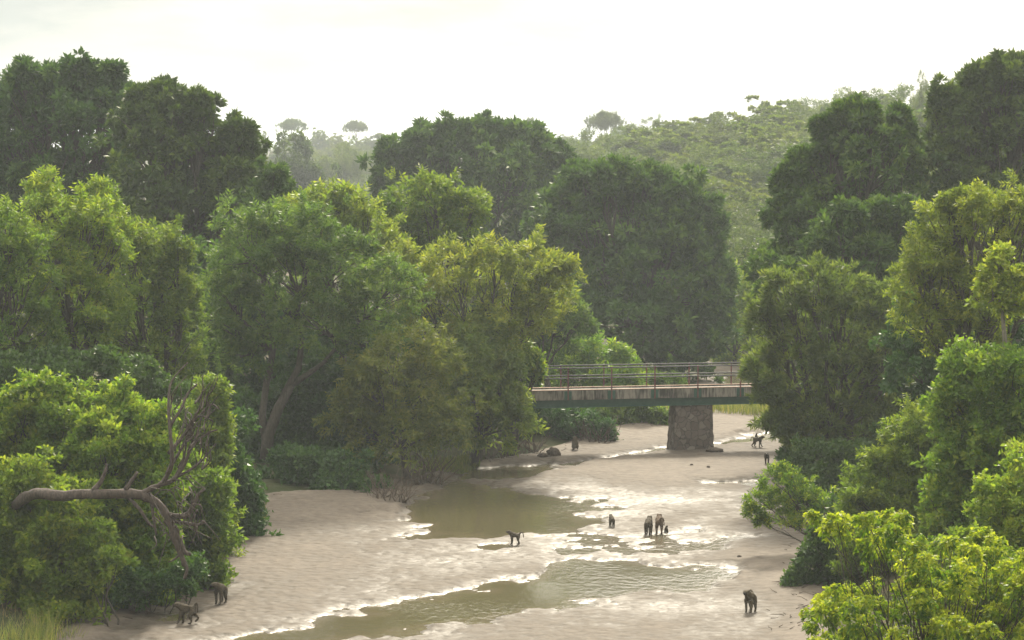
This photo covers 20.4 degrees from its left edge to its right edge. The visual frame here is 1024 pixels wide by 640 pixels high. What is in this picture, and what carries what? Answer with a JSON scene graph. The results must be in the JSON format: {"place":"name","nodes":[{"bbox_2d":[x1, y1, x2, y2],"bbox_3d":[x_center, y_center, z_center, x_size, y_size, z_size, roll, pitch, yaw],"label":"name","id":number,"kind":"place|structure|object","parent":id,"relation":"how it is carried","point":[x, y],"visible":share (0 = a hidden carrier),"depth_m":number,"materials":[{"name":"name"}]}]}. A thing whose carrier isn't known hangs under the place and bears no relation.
{"place":"outdoors","nodes":[
{"label":"outdoors","id":0,"kind":"place"},
{"bbox_2d":[11,362,220,578],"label":"dead tree","id":1,"kind":"object","parent":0,"point":[20,500],"visible":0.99,"depth_m":94.02,"materials":[{"name":"brown wood"}]},
{"bbox_2d":[55,361,884,639],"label":"riverbed sand","id":2,"kind":"structure","parent":0,"point":[328,552],"depth_m":111.00,"materials":[{"name":"sand"}]},
{"bbox_2d":[173,602,198,623],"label":"baboon","id":3,"kind":"object","parent":2,"relation":"on","point":[188,609],"visible":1,"depth_m":95.60,"materials":[{"name":"fur"}]},
{"bbox_2d":[210,582,227,604],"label":"baboon","id":4,"kind":"object","parent":2,"relation":"on","point":[221,589],"visible":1,"depth_m":99.59,"materials":[{"name":"fur"}]},
{"bbox_2d":[261,453,480,517],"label":"bank grass","id":5,"kind":"structure","parent":2,"relation":"on","point":[463,461],"depth_m":141.91,"materials":[{"name":"plant"}]},
{"bbox_2d":[362,461,426,502],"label":"root tangle","id":6,"kind":"object","parent":2,"relation":"on","point":[386,491],"visible":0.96,"depth_m":128.52,"materials":[{"name":"brown wood"}]},
{"bbox_2d":[311,317,491,478],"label":"willow like tree","id":7,"kind":"object","parent":2,"relation":"on","point":[370,369],"visible":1,"depth_m":134.54,"materials":[{"name":"green plant"}]},
{"bbox_2d":[401,448,458,484],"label":"root tangle","id":8,"kind":"object","parent":2,"relation":"on","point":[421,480],"visible":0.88,"depth_m":135.14,"materials":[{"name":"brown wood"}]},
{"bbox_2d":[122,423,823,629],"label":"litter","id":9,"kind":"object","parent":2,"relation":"on","point":[550,456],"visible":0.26,"depth_m":101.37,"materials":[{"name":"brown wood"}]},
{"bbox_2d":[410,310,549,465],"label":"willow like tree","id":10,"kind":"object","parent":2,"relation":"on","point":[511,398],"visible":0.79,"depth_m":140.18,"materials":[{"name":"green plant"}]},
{"bbox_2d":[498,329,548,455],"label":"bush","id":11,"kind":"object","parent":2,"relation":"on","point":[539,372],"visible":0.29,"depth_m":145.54,"materials":[{"name":"green plant"}]},
{"bbox_2d":[496,427,552,454],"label":"root tangle","id":12,"kind":"object","parent":2,"relation":"on","point":[530,450],"visible":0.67,"depth_m":147.59,"materials":[{"name":"brown wood"}]},
{"bbox_2d":[566,415,620,442],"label":"root tangle","id":13,"kind":"object","parent":2,"relation":"on","point":[597,435],"visible":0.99,"depth_m":153.33,"materials":[{"name":"brown wood"}]},
{"bbox_2d":[540,329,650,386],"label":"bush","id":14,"kind":"object","parent":2,"relation":"on","point":[614,352],"visible":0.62,"depth_m":172.96,"materials":[{"name":"green plant"}]},
{"bbox_2d":[450,362,788,449],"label":"foot bridge","id":15,"kind":"structure","parent":2,"relation":"on","point":[690,421],"depth_m":149.75,"materials":[{"name":"concrete"}]},
{"bbox_2d":[743,589,756,612],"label":"baboon","id":16,"kind":"object","parent":2,"relation":"on","point":[750,599],"visible":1,"depth_m":98.02,"materials":[{"name":"brown fur"}]},
{"bbox_2d":[739,459,841,542],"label":"overhanging bush","id":17,"kind":"object","parent":2,"relation":"on","point":[783,472],"visible":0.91,"depth_m":111.53,"materials":[{"name":"green plant"}]},
{"bbox_2d":[736,248,923,494],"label":"riverside tree","id":18,"kind":"object","parent":2,"relation":"on","point":[764,362],"visible":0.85,"depth_m":127.62,"materials":[{"name":"green plant"}]},
{"bbox_2d":[148,372,840,639],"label":"river water","id":19,"kind":"structure","parent":0,"point":[459,509],"depth_m":108.50,"materials":[{"name":"liquid"}]},
{"bbox_2d":[0,146,1023,639],"bbox_3d":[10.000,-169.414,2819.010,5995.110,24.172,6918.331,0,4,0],"label":"ground","id":20,"kind":"structure","parent":0,"point":[392,470],"depth_m":138.91,"materials":[{"name":"soil"}]},
{"bbox_2d":[0,187,72,363],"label":"vine covered tree","id":21,"kind":"object","parent":20,"relation":"on","point":[14,268],"visible":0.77,"depth_m":116.72,"materials":[{"name":"green plant"}]},
{"bbox_2d":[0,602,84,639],"bbox_3d":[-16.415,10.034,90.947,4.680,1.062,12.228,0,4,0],"label":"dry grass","id":22,"kind":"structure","parent":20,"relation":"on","point":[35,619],"depth_m":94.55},
{"bbox_2d":[0,603,89,639],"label":"tall grass","id":23,"kind":"structure","parent":20,"relation":"on","point":[32,634],"depth_m":90.82,"materials":[{"name":"plant"}]},
{"bbox_2d":[0,365,125,563],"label":"bush","id":24,"kind":"object","parent":20,"relation":"on","point":[33,416],"visible":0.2,"depth_m":100.39,"materials":[{"name":"green plant"}]},
{"bbox_2d":[0,444,134,626],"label":"bush","id":25,"kind":"object","parent":20,"relation":"on","point":[38,537],"visible":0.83,"depth_m":95.54,"materials":[{"name":"green plant"}]},
{"bbox_2d":[4,164,143,379],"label":"vine covered tree","id":26,"kind":"object","parent":20,"relation":"on","point":[87,317],"visible":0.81,"depth_m":121.16,"materials":[{"name":"green plant"}]},
{"bbox_2d":[0,46,149,325],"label":"broadleaf tree","id":27,"kind":"object","parent":20,"relation":"on","point":[45,105],"visible":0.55,"depth_m":166.91,"materials":[{"name":"green plant"}]},
{"bbox_2d":[0,333,197,427],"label":"shrub","id":28,"kind":"object","parent":20,"relation":"on","point":[85,363],"visible":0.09,"depth_m":113.50,"materials":[{"name":"green plant"}]},
{"bbox_2d":[63,516,140,626],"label":"bush","id":29,"kind":"object","parent":20,"relation":"on","point":[101,556],"visible":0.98,"depth_m":94.98,"materials":[{"name":"green plant"}]},
{"bbox_2d":[57,371,193,605],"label":"bush","id":30,"kind":"object","parent":20,"relation":"on","point":[132,440],"visible":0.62,"depth_m":99.39,"materials":[{"name":"green plant"}]},
{"bbox_2d":[74,210,212,398],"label":"vine covered tree","id":31,"kind":"object","parent":20,"relation":"on","point":[178,303],"visible":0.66,"depth_m":125.81,"materials":[{"name":"green plant"}]},
{"bbox_2d":[98,550,210,613],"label":"bush","id":32,"kind":"object","parent":20,"relation":"on","point":[135,589],"visible":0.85,"depth_m":97.67,"materials":[{"name":"green plant"}]},
{"bbox_2d":[50,226,258,435],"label":"background tree","id":33,"kind":"object","parent":20,"relation":"on","point":[230,374],"visible":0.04,"depth_m":145.04,"materials":[{"name":"green plant"}]},
{"bbox_2d":[92,73,285,292],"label":"broadleaf tree","id":34,"kind":"object","parent":20,"relation":"on","point":[165,129],"visible":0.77,"depth_m":157.64,"materials":[{"name":"green plant"}]},
{"bbox_2d":[166,371,248,556],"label":"shrub","id":35,"kind":"object","parent":20,"relation":"on","point":[222,438],"visible":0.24,"depth_m":110.77,"materials":[{"name":"green leaf"},{"name":"bark"}]},
{"bbox_2d":[174,448,248,590],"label":"bush","id":36,"kind":"object","parent":20,"relation":"on","point":[217,503],"visible":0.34,"depth_m":102.95,"materials":[{"name":"green plant"}]},
{"bbox_2d":[210,153,299,414],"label":"slender tree","id":37,"kind":"object","parent":20,"relation":"on","point":[274,180],"visible":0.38,"depth_m":154.62,"materials":[{"name":"green plant"}]},
{"bbox_2d":[229,403,283,536],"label":"shrub","id":38,"kind":"object","parent":20,"relation":"on","point":[252,496],"visible":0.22,"depth_m":116.71,"materials":[{"name":"green plant"}]},
{"bbox_2d":[275,118,308,134],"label":"umbrella acacia","id":39,"kind":"object","parent":20,"relation":"on","point":[291,124],"visible":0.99,"depth_m":876.31,"materials":[{"name":"green plant"}]},
{"bbox_2d":[196,266,389,424],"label":"background tree","id":40,"kind":"object","parent":20,"relation":"on","point":[253,380],"visible":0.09,"depth_m":154.11,"materials":[{"name":"green plant"}]},
{"bbox_2d":[265,130,342,196],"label":"woodland tree","id":41,"kind":"object","parent":20,"relation":"on","point":[305,173],"visible":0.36,"depth_m":426.81,"materials":[{"name":"green plant"}]},
{"bbox_2d":[188,188,435,459],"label":"shade tree","id":42,"kind":"object","parent":20,"relation":"on","point":[269,249],"visible":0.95,"depth_m":135.24,"materials":[{"name":"green plant"}]},
{"bbox_2d":[227,340,399,476],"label":"understory bush","id":43,"kind":"object","parent":20,"relation":"on","point":[306,403],"visible":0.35,"depth_m":138.32,"materials":[{"name":"green plant"}]},
{"bbox_2d":[309,127,328,150],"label":"woodland tree","id":44,"kind":"object","parent":20,"relation":"on","point":[316,140],"visible":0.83,"depth_m":887.36,"materials":[{"name":"green plant"}]},
{"bbox_2d":[253,439,396,492],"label":"understory bush","id":45,"kind":"object","parent":20,"relation":"on","point":[320,472],"visible":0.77,"depth_m":130.70,"materials":[{"name":"green plant"}]},
{"bbox_2d":[312,135,372,187],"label":"woodland tree","id":46,"kind":"object","parent":20,"relation":"on","point":[348,164],"visible":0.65,"depth_m":557.18,"materials":[{"name":"green plant"}]},
{"bbox_2d":[269,174,419,361],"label":"feathery tree","id":47,"kind":"object","parent":20,"relation":"on","point":[358,210],"visible":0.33,"depth_m":145.88,"materials":[{"name":"green plant"}]},
{"bbox_2d":[342,120,368,143],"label":"umbrella acacia","id":48,"kind":"object","parent":20,"relation":"on","point":[351,126],"visible":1,"depth_m":876.89,"materials":[{"name":"green plant"}]},
{"bbox_2d":[361,163,511,383],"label":"feathery tree","id":49,"kind":"object","parent":20,"relation":"on","point":[424,202],"visible":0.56,"depth_m":152.01,"materials":[{"name":"green plant"}]},
{"bbox_2d":[355,303,540,440],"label":"background tree","id":50,"kind":"object","parent":20,"relation":"on","point":[534,385],"visible":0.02,"depth_m":152.10,"materials":[{"name":"green plant"}]},
{"bbox_2d":[354,108,580,312],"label":"broadleaf tree","id":51,"kind":"object","parent":20,"relation":"on","point":[487,148],"visible":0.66,"depth_m":228.02,"materials":[{"name":"green plant"}]},
{"bbox_2d":[374,223,588,460],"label":"feathery tree","id":52,"kind":"object","parent":20,"relation":"on","point":[541,283],"visible":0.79,"depth_m":142.13,"materials":[{"name":"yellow plant"}]},
{"bbox_2d":[467,440,521,459],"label":"root tangle","id":53,"kind":"object","parent":20,"relation":"on","point":[493,454],"visible":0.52,"depth_m":145.31,"materials":[{"name":"brown wood"}]},
{"bbox_2d":[464,267,602,386],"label":"feathery tree","id":54,"kind":"object","parent":20,"relation":"on","point":[572,325],"visible":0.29,"depth_m":167.03,"materials":[{"name":"green plant"}]},
{"bbox_2d":[531,407,623,440],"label":"bush","id":55,"kind":"object","parent":20,"relation":"on","point":[561,423],"visible":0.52,"depth_m":154.04,"materials":[{"name":"green plant"}]},
{"bbox_2d":[583,109,626,133],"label":"umbrella acacia","id":56,"kind":"object","parent":20,"relation":"on","point":[602,120],"visible":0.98,"depth_m":616.93,"materials":[{"name":"green plant"}]},
{"bbox_2d":[565,126,661,163],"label":"woodland tree","id":57,"kind":"object","parent":20,"relation":"on","point":[594,151],"visible":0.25,"depth_m":400.21,"materials":[{"name":"green plant"}]},
{"bbox_2d":[575,116,659,147],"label":"woodland tree","id":58,"kind":"object","parent":20,"relation":"on","point":[585,138],"visible":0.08,"depth_m":438.00,"materials":[{"name":"green plant"}]},
{"bbox_2d":[579,383,668,425],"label":"bush","id":59,"kind":"object","parent":20,"relation":"on","point":[655,415],"visible":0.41,"depth_m":161.22,"materials":[{"name":"green plant"}]},
{"bbox_2d":[515,152,744,383],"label":"broadleaf tree","id":60,"kind":"object","parent":20,"relation":"on","point":[670,224],"visible":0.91,"depth_m":191.23,"materials":[{"name":"green plant"}]},
{"bbox_2d":[610,120,692,160],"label":"woodland tree","id":61,"kind":"object","parent":20,"relation":"on","point":[663,142],"visible":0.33,"depth_m":400.09,"materials":[{"name":"green plant"}]},
{"bbox_2d":[624,119,684,141],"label":"woodland tree","id":62,"kind":"object","parent":20,"relation":"on","point":[669,124],"visible":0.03,"depth_m":433.18,"materials":[{"name":"green plant"}]},
{"bbox_2d":[617,147,691,176],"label":"woodland tree","id":63,"kind":"object","parent":20,"relation":"on","point":[623,150],"visible":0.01,"depth_m":344.58,"materials":[{"name":"green plant"}]},
{"bbox_2d":[638,365,687,384],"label":"bush","id":64,"kind":"object","parent":20,"relation":"on","point":[671,381],"visible":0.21,"depth_m":178.04,"materials":[{"name":"green plant"}]},
{"bbox_2d":[653,146,690,166],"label":"woodland tree","id":65,"kind":"object","parent":20,"relation":"on","point":[668,156],"visible":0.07,"depth_m":372.11,"materials":[{"name":"green plant"}]},
{"bbox_2d":[667,132,717,159],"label":"woodland tree","id":66,"kind":"object","parent":20,"relation":"on","point":[684,142],"visible":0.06,"depth_m":377.42,"materials":[{"name":"green plant"}]},
{"bbox_2d":[653,116,733,154],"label":"woodland tree","id":67,"kind":"object","parent":20,"relation":"on","point":[695,118],"visible":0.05,"depth_m":402.20,"materials":[{"name":"green plant"}]},
{"bbox_2d":[664,142,745,179],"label":"woodland tree","id":68,"kind":"object","parent":20,"relation":"on","point":[694,155],"visible":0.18,"depth_m":351.66,"materials":[{"name":"green plant"}]},
{"bbox_2d":[672,136,739,168],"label":"woodland tree","id":69,"kind":"object","parent":20,"relation":"on","point":[718,153],"visible":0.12,"depth_m":363.57,"materials":[{"name":"green plant"}]},
{"bbox_2d":[679,110,748,147],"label":"woodland tree","id":70,"kind":"object","parent":20,"relation":"on","point":[718,136],"visible":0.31,"depth_m":396.73,"materials":[{"name":"green plant"}]},
{"bbox_2d":[665,404,775,414],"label":"grass","id":71,"kind":"structure","parent":20,"relation":"on","point":[752,409],"depth_m":166.29,"materials":[{"name":"plant"}]},
{"bbox_2d":[690,160,753,185],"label":"woodland tree","id":72,"kind":"object","parent":20,"relation":"on","point":[721,164],"visible":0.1,"depth_m":340.28,"materials":[{"name":"green plant"}]},
{"bbox_2d":[698,111,747,132],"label":"woodland tree","id":73,"kind":"object","parent":20,"relation":"on","point":[710,117],"depth_m":448.24,"materials":[{"name":"green plant"}]},
{"bbox_2d":[697,191,766,232],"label":"woodland tree","id":74,"kind":"object","parent":20,"relation":"on","point":[728,207],"visible":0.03,"depth_m":275.49,"materials":[{"name":"green plant"}]},
{"bbox_2d":[701,178,769,214],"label":"woodland tree","id":75,"kind":"object","parent":20,"relation":"on","point":[714,184],"visible":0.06,"depth_m":290.94,"materials":[{"name":"green plant"}]},
{"bbox_2d":[709,259,764,364],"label":"feathery tree","id":76,"kind":"object","parent":20,"relation":"on","point":[732,354],"visible":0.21,"depth_m":207.85,"materials":[{"name":"green plant"}]},
{"bbox_2d":[707,172,772,205],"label":"woodland tree","id":77,"kind":"object","parent":20,"relation":"on","point":[726,185],"visible":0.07,"depth_m":314.57,"materials":[{"name":"green plant"}]},
{"bbox_2d":[716,222,777,260],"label":"woodland tree","id":78,"kind":"object","parent":20,"relation":"on","point":[748,231],"visible":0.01,"depth_m":257.27,"materials":[{"name":"green plant"}]},
{"bbox_2d":[717,113,790,176],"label":"woodland tree","id":79,"kind":"object","parent":20,"relation":"on","point":[753,129],"visible":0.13,"depth_m":360.26,"materials":[{"name":"green plant"}]},
{"bbox_2d":[730,147,778,192],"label":"woodland tree","id":80,"kind":"object","parent":20,"relation":"on","point":[760,175],"visible":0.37,"depth_m":334.98,"materials":[{"name":"green plant"}]},
{"bbox_2d":[728,202,780,244],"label":"woodland tree","id":81,"kind":"object","parent":20,"relation":"on","point":[750,221],"visible":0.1,"depth_m":264.79,"materials":[{"name":"green plant"}]},
{"bbox_2d":[725,94,802,135],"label":"woodland tree","id":82,"kind":"object","parent":20,"relation":"on","point":[752,108],"visible":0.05,"depth_m":420.40,"materials":[{"name":"green plant"}]},
{"bbox_2d":[727,235,821,350],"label":"feathery tree","id":83,"kind":"object","parent":20,"relation":"on","point":[743,245],"visible":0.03,"depth_m":218.25,"materials":[{"name":"green plant"}]},
{"bbox_2d":[738,134,810,170],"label":"woodland tree","id":84,"kind":"object","parent":20,"relation":"on","point":[779,156],"visible":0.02,"depth_m":335.70,"materials":[{"name":"green plant"}]},
{"bbox_2d":[736,127,816,175],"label":"woodland tree","id":85,"kind":"object","parent":20,"relation":"on","point":[756,144],"visible":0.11,"depth_m":349.09,"materials":[{"name":"green plant"}]},
{"bbox_2d":[729,105,827,144],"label":"woodland tree","id":86,"kind":"object","parent":20,"relation":"on","point":[795,124],"visible":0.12,"depth_m":382.23,"materials":[{"name":"green plant"}]},
{"bbox_2d":[747,99,813,133],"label":"woodland tree","id":87,"kind":"object","parent":20,"relation":"on","point":[793,106],"visible":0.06,"depth_m":387.73,"materials":[{"name":"green plant"}]},
{"bbox_2d":[756,99,807,126],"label":"woodland tree","id":88,"kind":"object","parent":20,"relation":"on","point":[765,112],"visible":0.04,"depth_m":396.59,"materials":[{"name":"green plant"}]},
{"bbox_2d":[764,114,821,139],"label":"woodland tree","id":89,"kind":"object","parent":20,"relation":"on","point":[778,133],"visible":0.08,"depth_m":355.47,"materials":[{"name":"green plant"}]},
{"bbox_2d":[797,86,852,114],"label":"woodland tree","id":90,"kind":"object","parent":20,"relation":"on","point":[820,103],"visible":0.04,"depth_m":444.32,"materials":[{"name":"green plant"}]},
{"bbox_2d":[779,488,884,587],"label":"riverside bush","id":91,"kind":"object","parent":20,"relation":"on","point":[811,557],"visible":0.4,"depth_m":103.30,"materials":[{"name":"green plant"}]},
{"bbox_2d":[750,264,919,461],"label":"background tree","id":92,"kind":"object","parent":20,"relation":"on","point":[782,452],"visible":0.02,"depth_m":137.99,"materials":[{"name":"green plant"}]},
{"bbox_2d":[748,191,937,453],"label":"riverside tree","id":93,"kind":"object","parent":20,"relation":"on","point":[865,240],"visible":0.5,"depth_m":140.25,"materials":[{"name":"green plant"}]},
{"bbox_2d":[738,90,950,433],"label":"broadleaf tree","id":94,"kind":"object","parent":20,"relation":"on","point":[807,181],"visible":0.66,"depth_m":147.94,"materials":[{"name":"green plant"}]},
{"bbox_2d":[780,415,919,511],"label":"riverside bush","id":95,"kind":"object","parent":20,"relation":"on","point":[837,452],"visible":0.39,"depth_m":123.80,"materials":[{"name":"green plant"}]},
{"bbox_2d":[825,393,959,583],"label":"hedge bush","id":96,"kind":"object","parent":20,"relation":"on","point":[895,488],"visible":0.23,"depth_m":101.08,"materials":[{"name":"green plant"}]},
{"bbox_2d":[869,88,925,114],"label":"woodland tree","id":97,"kind":"object","parent":20,"relation":"on","point":[887,99],"visible":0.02,"depth_m":379.45,"materials":[{"name":"green plant"}]},
{"bbox_2d":[798,507,1023,639],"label":"lime leaved tree","id":98,"kind":"object","parent":20,"relation":"on","point":[926,580],"visible":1,"depth_m":62.86,"materials":[{"name":"green plant"}]},
{"bbox_2d":[909,69,928,111],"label":"woodland tree","id":99,"kind":"object","parent":20,"relation":"on","point":[922,97],"visible":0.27,"depth_m":377.68,"materials":[{"name":"green plant"}]},
{"bbox_2d":[891,78,956,105],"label":"woodland tree","id":100,"kind":"object","parent":20,"relation":"on","point":[902,89],"visible":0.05,"depth_m":407.52,"materials":[{"name":"green plant"}]},
{"bbox_2d":[868,291,1023,414],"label":"background tree","id":101,"kind":"object","parent":20,"relation":"on","point":[905,358],"visible":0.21,"depth_m":121.39,"materials":[{"name":"green plant"}]},
{"bbox_2d":[880,167,1023,360],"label":"feathery tree","id":102,"kind":"object","parent":20,"relation":"on","point":[941,252],"visible":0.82,"depth_m":110.73,"materials":[{"name":"green plant"}]},
{"bbox_2d":[909,47,1023,341],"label":"broadleaf tree","id":103,"kind":"object","parent":20,"relation":"on","point":[969,141],"visible":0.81,"depth_m":150.72,"materials":[{"name":"green plant"}]},
{"bbox_2d":[910,332,1023,567],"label":"hedge bush","id":104,"kind":"object","parent":20,"relation":"on","point":[972,401],"visible":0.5,"depth_m":95.52,"materials":[{"name":"green plant"}]},
{"bbox_2d":[921,436,1023,639],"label":"bush","id":105,"kind":"object","parent":20,"relation":"on","point":[1000,511],"visible":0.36,"depth_m":83.74,"materials":[{"name":"green plant"}]},
{"bbox_2d":[963,239,1023,346],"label":"sapling","id":106,"kind":"object","parent":20,"relation":"on","point":[1001,298],"visible":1,"depth_m":96.72,"materials":[{"name":"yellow plant"}]},
{"bbox_2d":[0,0,1023,145],"label":"sky","id":107,"kind":"structure","parent":0,"point":[327,65],"materials":[{"name":"white"}]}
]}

